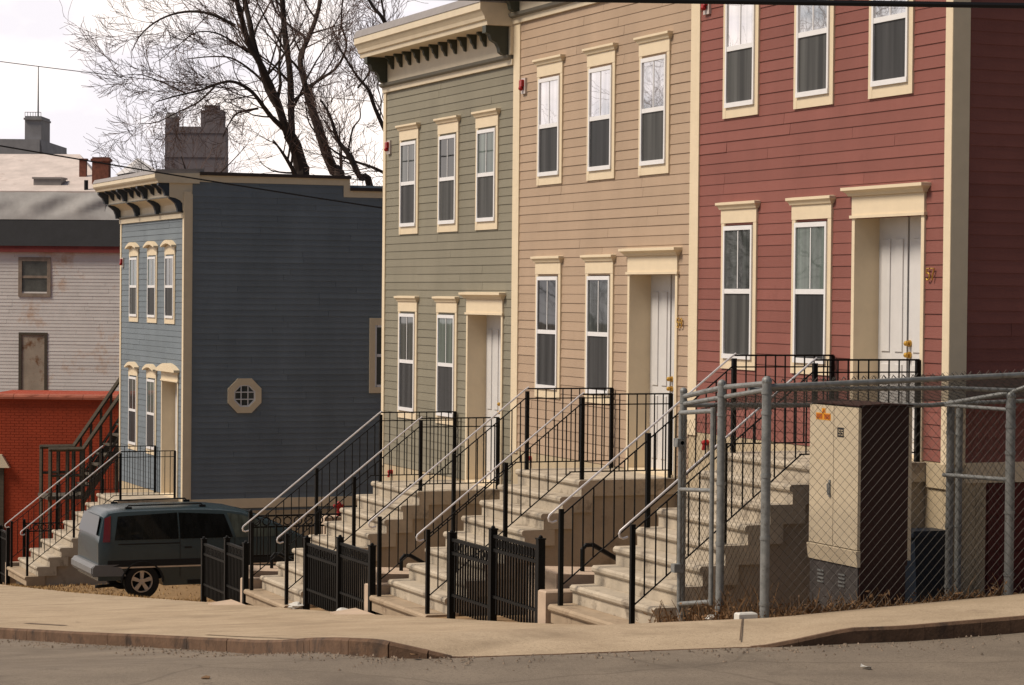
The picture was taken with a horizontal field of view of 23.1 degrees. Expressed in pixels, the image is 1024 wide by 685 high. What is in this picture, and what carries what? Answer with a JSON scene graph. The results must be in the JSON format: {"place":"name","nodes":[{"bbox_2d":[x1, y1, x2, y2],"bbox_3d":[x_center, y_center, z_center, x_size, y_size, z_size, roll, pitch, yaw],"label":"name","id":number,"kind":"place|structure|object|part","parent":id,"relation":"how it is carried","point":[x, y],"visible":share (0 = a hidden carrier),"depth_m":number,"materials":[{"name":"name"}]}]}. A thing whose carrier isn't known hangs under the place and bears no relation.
{"place":"outdoors","nodes":[
{"label":"outdoors","id":0,"kind":"place"},
{"bbox_2d":[116,158,152,175],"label":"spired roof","id":1,"kind":"structure","parent":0,"point":[121,172],"depth_m":144.85,"materials":[{"name":"white"}]},
{"bbox_2d":[0,145,382,208],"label":"overhead wire","id":2,"kind":"object","parent":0,"point":[189,177],"visible":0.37,"depth_m":49.34,"materials":[{"name":"black rubber"}]},
{"bbox_2d":[0,61,382,102],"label":"overhead wire","id":3,"kind":"object","parent":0,"point":[151,79],"visible":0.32,"depth_m":71.97,"materials":[{"name":"black rubber"}]},
{"bbox_2d":[164,105,227,171],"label":"brick tower","id":4,"kind":"structure","parent":0,"point":[211,161],"depth_m":195.76,"materials":[{"name":"brick"}]},
{"bbox_2d":[0,0,457,185],"label":"sky","id":5,"kind":"structure","parent":0,"point":[31,33],"materials":[{"name":"white"}]},
{"bbox_2d":[0,633,1023,684],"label":"road","id":6,"kind":"structure","parent":0,"point":[1000,662],"depth_m":18.45,"materials":[{"name":"grey asphalt"}]},
{"bbox_2d":[0,634,1018,670],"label":"gutter grit","id":7,"kind":"object","parent":6,"relation":"on","point":[366,656],"visible":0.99,"depth_m":19.54,"materials":[{"name":"grey gravel"}]},
{"bbox_2d":[0,615,1023,658],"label":"kerb","id":8,"kind":"structure","parent":6,"relation":"on","point":[378,648],"depth_m":20.15,"materials":[{"name":"concrete"}]},
{"bbox_2d":[0,584,1023,655],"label":"sidewalk","id":9,"kind":"structure","parent":0,"point":[458,637],"depth_m":22.92,"materials":[{"name":"concrete"}]},
{"bbox_2d":[208,599,244,604],"bbox_3d":[-4.031,3.865,36.063,0.350,0.185,1.400,0,1,-22],"label":"concrete pad","id":10,"kind":"object","parent":9,"relation":"on","point":[229,602],"visible":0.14,"depth_m":36.47,"materials":[{"name":"beige concrete"}]},
{"bbox_2d":[330,608,371,614],"bbox_3d":[-1.879,3.416,30.720,0.330,0.185,1.300,0,1,-22],"label":"concrete pad","id":11,"kind":"object","parent":9,"relation":"on","point":[352,611],"visible":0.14,"depth_m":31.10,"materials":[{"name":"beige concrete"}]},
{"bbox_2d":[5,600,742,639],"bbox_3d":[-3.081,3.210,29.103,4.195,2.146,20.808,0,1,-22],"label":"sidewalk joint","id":12,"kind":"object","parent":9,"relation":"on","point":[279,622],"visible":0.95,"depth_m":28.52,"materials":[{"name":"concrete"}]},
{"bbox_2d":[734,612,757,618],"bbox_3d":[2.040,2.389,21.814,0.180,0.065,0.100,0,1,-22],"label":"paper carton","id":13,"kind":"object","parent":9,"relation":"on","point":[745,615],"visible":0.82,"depth_m":21.77,"materials":[{"name":"white paper"}]},
{"bbox_2d":[3,583,1023,622],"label":"yard","id":14,"kind":"structure","parent":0,"point":[174,591],"depth_m":51.75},
{"bbox_2d":[0,525,9,584],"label":"picket fence","id":15,"kind":"object","parent":14,"relation":"on","point":[4,546],"visible":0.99,"depth_m":54.01,"materials":[{"name":"black metal"}]},
{"bbox_2d":[5,561,19,584],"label":"concrete pier","id":16,"kind":"structure","parent":14,"relation":"on","point":[13,580],"depth_m":53.74,"materials":[{"name":"beige concrete"}]},
{"bbox_2d":[22,518,72,556],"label":"scroll fence","id":17,"kind":"object","parent":14,"relation":"on","point":[24,537],"visible":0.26,"depth_m":57.78,"materials":[{"name":"black metal"}]},
{"bbox_2d":[0,390,118,561],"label":"brick building","id":18,"kind":"structure","parent":14,"relation":"on","point":[31,421],"depth_m":68.28,"materials":[{"name":"brick"}]},
{"bbox_2d":[0,154,119,391],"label":"old house","id":19,"kind":"structure","parent":14,"relation":"on","point":[59,277],"depth_m":80.90,"materials":[{"name":"white wood"}]},
{"bbox_2d":[22,335,43,389],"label":"door","id":20,"kind":"structure","parent":19,"relation":"in","point":[32,345],"depth_m":80.96,"materials":[{"name":"beige wood"}]},
{"bbox_2d":[18,257,50,296],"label":"window","id":21,"kind":"structure","parent":19,"relation":"in","point":[34,273],"depth_m":80.88,"materials":[{"name":"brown glass"}]},
{"bbox_2d":[38,378,118,547],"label":"wooden stair","id":22,"kind":"object","parent":14,"relation":"on","point":[113,440],"visible":0.5,"depth_m":61.09,"materials":[{"name":"brown wood"}]},
{"bbox_2d":[4,445,178,586],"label":"front stoop","id":23,"kind":"object","parent":14,"relation":"on","point":[48,562],"visible":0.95,"depth_m":52.61,"materials":[{"name":"concrete"}]},
{"bbox_2d":[2,583,213,601],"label":"dry grass","id":24,"kind":"structure","parent":14,"relation":"on","point":[59,585],"depth_m":51.45,"materials":[{"name":"plant"}]},
{"bbox_2d":[87,95,280,175],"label":"bare tree","id":25,"kind":"object","parent":14,"relation":"on","point":[183,164],"visible":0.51,"depth_m":85.29,"materials":[{"name":"brown plant"}]},
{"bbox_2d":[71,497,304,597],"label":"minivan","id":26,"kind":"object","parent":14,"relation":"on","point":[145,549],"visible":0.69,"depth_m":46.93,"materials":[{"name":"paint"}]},
{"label":"rear window","id":27,"kind":"part","parent":26,"relation":"part of","materials":[{"name":"grey glass"}]},
{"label":"side window","id":28,"kind":"part","parent":26,"relation":"part of","materials":[{"name":"black glass"}]},
{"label":"side window","id":29,"kind":"part","parent":26,"relation":"part of","materials":[{"name":"black glass"}]},
{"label":"front window","id":30,"kind":"part","parent":26,"relation":"part of","materials":[{"name":"grey glass"}]},
{"bbox_2d":[59,0,377,174],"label":"bare tree","id":31,"kind":"object","parent":14,"relation":"on","point":[287,128],"visible":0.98,"depth_m":66.87,"materials":[{"name":"brown plant"}]},
{"bbox_2d":[200,536,249,604],"bbox_3d":[-4.312,3.571,37.425,0.090,1.436,2.440,0,1,-22],"label":"picket fence","id":32,"kind":"object","parent":14,"relation":"on","point":[224,570],"visible":1,"depth_m":37.25,"materials":[{"name":"black metal"}]},
{"bbox_2d":[93,169,382,535],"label":"row house","id":33,"kind":"structure","parent":14,"relation":"on","point":[250,343],"depth_m":53.36,"materials":[{"name":"blue wood"}]},
{"bbox_2d":[124,362,138,450],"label":"window","id":34,"kind":"structure","parent":33,"relation":"in","point":[132,367],"depth_m":56.58,"materials":[{"name":"beige wood"}]},
{"bbox_2d":[125,242,139,321],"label":"window","id":35,"kind":"structure","parent":33,"relation":"in","point":[133,247],"depth_m":56.51,"materials":[{"name":"beige wood"}]},
{"bbox_2d":[142,364,156,454],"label":"window","id":36,"kind":"structure","parent":33,"relation":"in","point":[151,372],"depth_m":54.98,"materials":[{"name":"beige wood"}]},
{"bbox_2d":[143,241,157,322],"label":"window","id":37,"kind":"structure","parent":33,"relation":"in","point":[152,247],"depth_m":54.92,"materials":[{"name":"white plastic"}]},
{"bbox_2d":[160,240,175,323],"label":"window","id":38,"kind":"structure","parent":33,"relation":"in","point":[169,246],"depth_m":53.45,"materials":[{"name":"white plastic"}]},
{"bbox_2d":[156,363,179,497],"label":"doorway","id":39,"kind":"structure","parent":33,"relation":"in","point":[169,372],"depth_m":54.17,"materials":[{"name":"beige wood"}]},
{"bbox_2d":[175,383,176,470],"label":"door","id":40,"kind":"structure","parent":33,"relation":"in","point":[175,383],"depth_m":54.13,"materials":[{"name":"white wood"}]},
{"bbox_2d":[228,378,261,412],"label":"octagon window","id":41,"kind":"structure","parent":33,"relation":"in","point":[244,395],"depth_m":52.93,"materials":[{"name":"beige wood"}]},
{"bbox_2d":[369,318,381,392],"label":"window","id":42,"kind":"structure","parent":33,"relation":"in","point":[375,341],"depth_m":53.99,"materials":[{"name":"white plastic"}]},
{"bbox_2d":[240,577,261,604],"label":"concrete pier","id":43,"kind":"structure","parent":14,"relation":"on","point":[257,582],"depth_m":36.39,"materials":[{"name":"beige concrete"}]},
{"bbox_2d":[249,565,277,576],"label":"areaway wall","id":44,"kind":"structure","parent":14,"relation":"on","point":[266,570],"depth_m":36.82,"materials":[{"name":"beige concrete"}]},
{"bbox_2d":[270,552,293,567],"bbox_3d":[-3.347,3.638,37.302,0.552,1.025,0.052,0,1,-22],"label":"pipe rail","id":45,"kind":"object","parent":44,"relation":"on","point":[273,555],"visible":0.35,"depth_m":37.20,"materials":[{"name":"black metal"}]},
{"bbox_2d":[248,508,341,564],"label":"scroll fence","id":46,"kind":"object","parent":14,"relation":"on","point":[250,514],"visible":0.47,"depth_m":41.17,"materials":[{"name":"black metal"}]},
{"bbox_2d":[288,602,303,608],"bbox_3d":[-2.897,3.538,33.582,0.254,0.118,0.238,0,1,-22],"label":"crumpled paper","id":47,"kind":"object","parent":14,"relation":"on","point":[295,605],"visible":0.99,"depth_m":33.53,"materials":[{"name":"white paper"}]},
{"bbox_2d":[206,0,396,175],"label":"bare tree","id":48,"kind":"object","parent":14,"relation":"on","point":[312,113],"visible":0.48,"depth_m":72.09,"materials":[{"name":"brown plant"}]},
{"bbox_2d":[321,501,342,533],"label":"standpipe","id":49,"kind":"object","parent":14,"relation":"on","point":[338,507],"visible":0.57,"depth_m":42.10,"materials":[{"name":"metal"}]},
{"bbox_2d":[303,535,376,613],"bbox_3d":[-2.248,3.169,32.274,0.090,1.436,2.820,0,1,-22],"label":"picket fence","id":50,"kind":"object","parent":14,"relation":"on","point":[344,561],"visible":0.97,"depth_m":32.17,"materials":[{"name":"black metal"}]},
{"bbox_2d":[258,0,422,185],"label":"bare tree","id":51,"kind":"object","parent":14,"relation":"on","point":[354,163],"visible":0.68,"depth_m":64.18,"materials":[{"name":"brown plant"}]},
{"bbox_2d":[242,411,499,607],"bbox_3d":[-2.026,2.924,35.891,3.348,3.810,2.030,0,1,-22],"label":"front stoop","id":52,"kind":"object","parent":14,"relation":"on","point":[283,588],"visible":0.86,"depth_m":35.42,"materials":[{"name":"concrete"}]},
{"bbox_2d":[364,582,390,614],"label":"concrete pier","id":53,"kind":"structure","parent":14,"relation":"on","point":[385,588],"depth_m":31.09,"materials":[{"name":"beige concrete"}]},
{"bbox_2d":[359,567,408,595],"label":"areaway wall","id":54,"kind":"structure","parent":14,"relation":"on","point":[395,573],"depth_m":31.51,"materials":[{"name":"beige concrete"}]},
{"bbox_2d":[399,554,424,570],"bbox_3d":[-1.181,3.184,32.017,0.562,0.975,0.052,0,1,-22],"label":"pipe rail","id":55,"kind":"object","parent":54,"relation":"on","point":[411,556],"visible":0.32,"depth_m":31.92,"materials":[{"name":"black metal"}]},
{"bbox_2d":[353,1,513,487],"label":"row house","id":56,"kind":"structure","parent":14,"relation":"on","point":[444,74],"depth_m":37.55,"materials":[{"name":"green"}]},
{"bbox_2d":[394,296,418,419],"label":"window","id":57,"kind":"structure","parent":56,"relation":"in","point":[407,378],"depth_m":39.30,"materials":[{"name":"beige glass"}]},
{"bbox_2d":[395,122,420,234],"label":"window","id":58,"kind":"structure","parent":56,"relation":"in","point":[409,156],"depth_m":39.23,"materials":[{"name":"white plastic"}]},
{"bbox_2d":[432,296,459,424],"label":"window","id":59,"kind":"structure","parent":56,"relation":"in","point":[446,325],"depth_m":37.65,"materials":[{"name":"beige glass"}]},
{"bbox_2d":[433,115,460,231],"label":"window","id":60,"kind":"structure","parent":56,"relation":"in","point":[448,145],"depth_m":37.59,"materials":[{"name":"white plastic"}]},
{"bbox_2d":[458,292,505,487],"bbox_3d":[-0.305,0.673,36.276,0.423,2.808,1.629,0,1,-22],"label":"doorway","id":61,"kind":"structure","parent":56,"relation":"in","point":[479,304],"depth_m":36.88,"materials":[{"name":"beige wood"}]},
{"bbox_2d":[471,108,500,229],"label":"window","id":62,"kind":"structure","parent":56,"relation":"in","point":[487,140],"depth_m":36.09,"materials":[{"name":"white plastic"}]},
{"bbox_2d":[486,315,500,479],"bbox_3d":[-0.150,0.813,36.341,0.127,2.449,1.330,0,1,-22],"label":"door","id":63,"kind":"structure","parent":56,"relation":"in","point":[493,336],"depth_m":36.72,"materials":[{"name":"white wood"}]},
{"bbox_2d":[447,525,545,622],"bbox_3d":[-0.198,2.686,27.158,0.090,1.436,2.720,0,1,-22],"label":"picket fence","id":64,"kind":"object","parent":14,"relation":"on","point":[458,601],"visible":0.97,"depth_m":27.14,"materials":[{"name":"black metal"}]},
{"bbox_2d":[368,386,677,617],"bbox_3d":[0.100,2.476,30.585,3.348,3.810,2.030,0,1,-22],"label":"front stoop","id":65,"kind":"object","parent":14,"relation":"on","point":[527,504],"visible":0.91,"depth_m":30.10,"materials":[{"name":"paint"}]},
{"bbox_2d":[538,588,572,623],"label":"concrete pier","id":66,"kind":"structure","parent":14,"relation":"on","point":[546,597],"depth_m":25.74,"materials":[{"name":"beige concrete"}]},
{"bbox_2d":[528,566,593,621],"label":"areaway wall","id":67,"kind":"structure","parent":14,"relation":"on","point":[578,577],"depth_m":26.20,"materials":[{"name":"beige concrete"}]},
{"bbox_2d":[580,543,615,571],"bbox_3d":[0.981,2.661,26.622,0.562,1.070,0.052,0,1,-22],"label":"pipe rail","id":68,"kind":"object","parent":67,"relation":"on","point":[605,552],"visible":0.38,"depth_m":26.54,"materials":[{"name":"black metal"}]},
{"bbox_2d":[505,1,690,507],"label":"row house","id":69,"kind":"structure","parent":14,"relation":"on","point":[600,194],"depth_m":32.38,"materials":[{"name":"beige wood"}]},
{"bbox_2d":[530,256,563,397],"bbox_3d":[0.495,-0.212,34.006,0.146,1.930,0.995,0,1,-22],"label":"window","id":70,"kind":"structure","parent":69,"relation":"in","point":[548,289],"depth_m":33.97,"materials":[{"name":"grey glass"}]},
{"bbox_2d":[532,54,565,185],"bbox_3d":[0.521,-3.012,33.952,0.146,1.730,0.995,0,1,-22],"label":"window","id":71,"kind":"structure","parent":69,"relation":"in","point":[550,96],"depth_m":33.91,"materials":[{"name":"grey glass"}]},
{"bbox_2d":[580,254,616,403],"bbox_3d":[1.135,-0.176,32.410,0.146,1.930,0.995,0,1,-22],"label":"window","id":72,"kind":"structure","parent":69,"relation":"in","point":[599,290],"depth_m":32.37,"materials":[{"name":"grey glass"}]},
{"bbox_2d":[582,42,617,180],"bbox_3d":[1.160,-2.975,32.356,0.146,1.730,0.995,0,1,-22],"label":"window","id":73,"kind":"structure","parent":69,"relation":"in","point":[601,81],"depth_m":32.32,"materials":[{"name":"grey glass"}]},
{"bbox_2d":[618,247,682,477],"bbox_3d":[1.828,0.230,30.952,0.423,2.808,1.628,0,1,-22],"label":"doorway","id":74,"kind":"structure","parent":69,"relation":"in","point":[653,260],"depth_m":31.55,"materials":[{"name":"beige wood"}]},
{"bbox_2d":[633,30,672,175],"bbox_3d":[1.763,-2.940,30.852,0.146,1.730,0.995,0,1,-22],"label":"window","id":75,"kind":"structure","parent":69,"relation":"in","point":[654,125],"depth_m":30.81,"materials":[{"name":"beige glass"}]},
{"bbox_2d":[650,275,674,470],"bbox_3d":[1.983,0.370,31.017,0.127,2.449,1.330,0,1,-22],"label":"door","id":76,"kind":"structure","parent":69,"relation":"in","point":[662,335],"depth_m":31.30,"materials":[{"name":"white wood"}]},
{"bbox_2d":[547,353,926,624],"bbox_3d":[2.233,2.028,25.261,3.348,3.810,2.030,0,1,-22],"label":"front stoop","id":77,"kind":"object","parent":14,"relation":"on","point":[632,584],"visible":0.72,"depth_m":24.78,"materials":[{"name":"paint"}]},
{"bbox_2d":[636,573,1023,622],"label":"dry weeds","id":78,"kind":"object","parent":14,"relation":"on","point":[725,614],"visible":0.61,"depth_m":22.68,"materials":[{"name":"brown plant"}]},
{"bbox_2d":[671,370,1023,620],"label":"chain link cage","id":79,"kind":"object","parent":14,"relation":"on","point":[764,388],"visible":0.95,"depth_m":22.88,"materials":[{"name":"metal"}]},
{"bbox_2d":[687,0,1023,597],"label":"row house","id":80,"kind":"structure","parent":14,"relation":"on","point":[856,190],"depth_m":26.25,"materials":[{"name":"red wood"}]},
{"bbox_2d":[715,200,760,370],"bbox_3d":[2.610,-0.656,28.729,0.146,1.930,0.995,0,1,-22],"label":"window","id":81,"kind":"structure","parent":80,"relation":"in","point":[739,248],"depth_m":28.69,"materials":[{"name":"grey glass"}]},
{"bbox_2d":[722,4,760,118],"bbox_3d":[2.651,-3.413,28.682,0.112,1.645,0.890,0,1,-22],"label":"window","id":82,"kind":"structure","parent":80,"relation":"in","point":[741,23],"depth_m":28.65,"materials":[{"name":"grey glass"}]},
{"bbox_2d":[785,195,835,375],"bbox_3d":[3.254,-0.619,27.123,0.146,1.930,0.995,0,1,-22],"label":"window","id":83,"kind":"structure","parent":80,"relation":"in","point":[812,245],"depth_m":27.09,"materials":[{"name":"grey glass"}]},
{"bbox_2d":[793,5,835,108],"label":"window","id":84,"kind":"structure","parent":80,"relation":"in","point":[814,26],"depth_m":27.05,"materials":[{"name":"grey glass"}]},
{"bbox_2d":[840,182,930,461],"bbox_3d":[3.943,-0.214,25.674,0.423,2.808,1.628,0,1,-22],"label":"doorway","id":85,"kind":"structure","parent":80,"relation":"in","point":[903,199],"depth_m":26.25,"materials":[{"name":"beige wood"}]},
{"bbox_2d":[868,0,914,98],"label":"window","id":86,"kind":"structure","parent":80,"relation":"in","point":[891,50],"depth_m":25.54,"materials":[{"name":"grey glass"}]},
{"bbox_2d":[878,216,920,454],"bbox_3d":[4.098,-0.074,25.739,0.127,2.449,1.330,0,1,-22],"label":"door","id":87,"kind":"structure","parent":80,"relation":"in","point":[900,237],"depth_m":25.93,"materials":[{"name":"white wood"}]},
{"bbox_2d":[806,399,913,609],"bbox_3d":[3.242,1.639,23.453,0.602,2.175,0.980,0,1,-22],"label":"utility cabinet","id":88,"kind":"object","parent":14,"relation":"on","point":[845,494],"visible":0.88,"depth_m":23.09,"materials":[{"name":"metal"}]},
{"bbox_3d":[2.996,1.321,23.347,0.066,1.468,0.940,0,1,-22],"label":"door","id":89,"kind":"part","parent":88,"relation":"part of","materials":[{"name":"metal"}]},
{"bbox_3d":[3.509,1.297,23.551,0.034,1.420,0.922,0,1,-22],"label":"rear door","id":90,"kind":"part","parent":88,"relation":"part of","materials":[{"name":"beige metal"}]},
{"bbox_2d":[905,528,944,602],"bbox_3d":[4.054,2.276,24.639,0.420,0.870,0.310,0,1,-22],"label":"trash bin","id":91,"kind":"object","parent":14,"relation":"on","point":[924,562],"visible":0.54,"depth_m":24.52,"materials":[{"name":"black plastic"}]},
{"bbox_2d":[458,0,1023,8],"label":"overhead wire","id":92,"kind":"object","parent":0,"point":[890,3],"visible":1,"depth_m":13.88,"materials":[{"name":"black rubber"}]},
{"bbox_3d":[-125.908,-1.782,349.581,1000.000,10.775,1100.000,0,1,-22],"label":"ground","id":93,"kind":"structure","parent":0,"visible":0},
{"bbox_2d":[0,67,66,153],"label":"grey building","id":94,"kind":"structure","parent":93,"relation":"on","point":[37,132],"depth_m":131.59,"materials":[{"name":"metal"}]}
]}

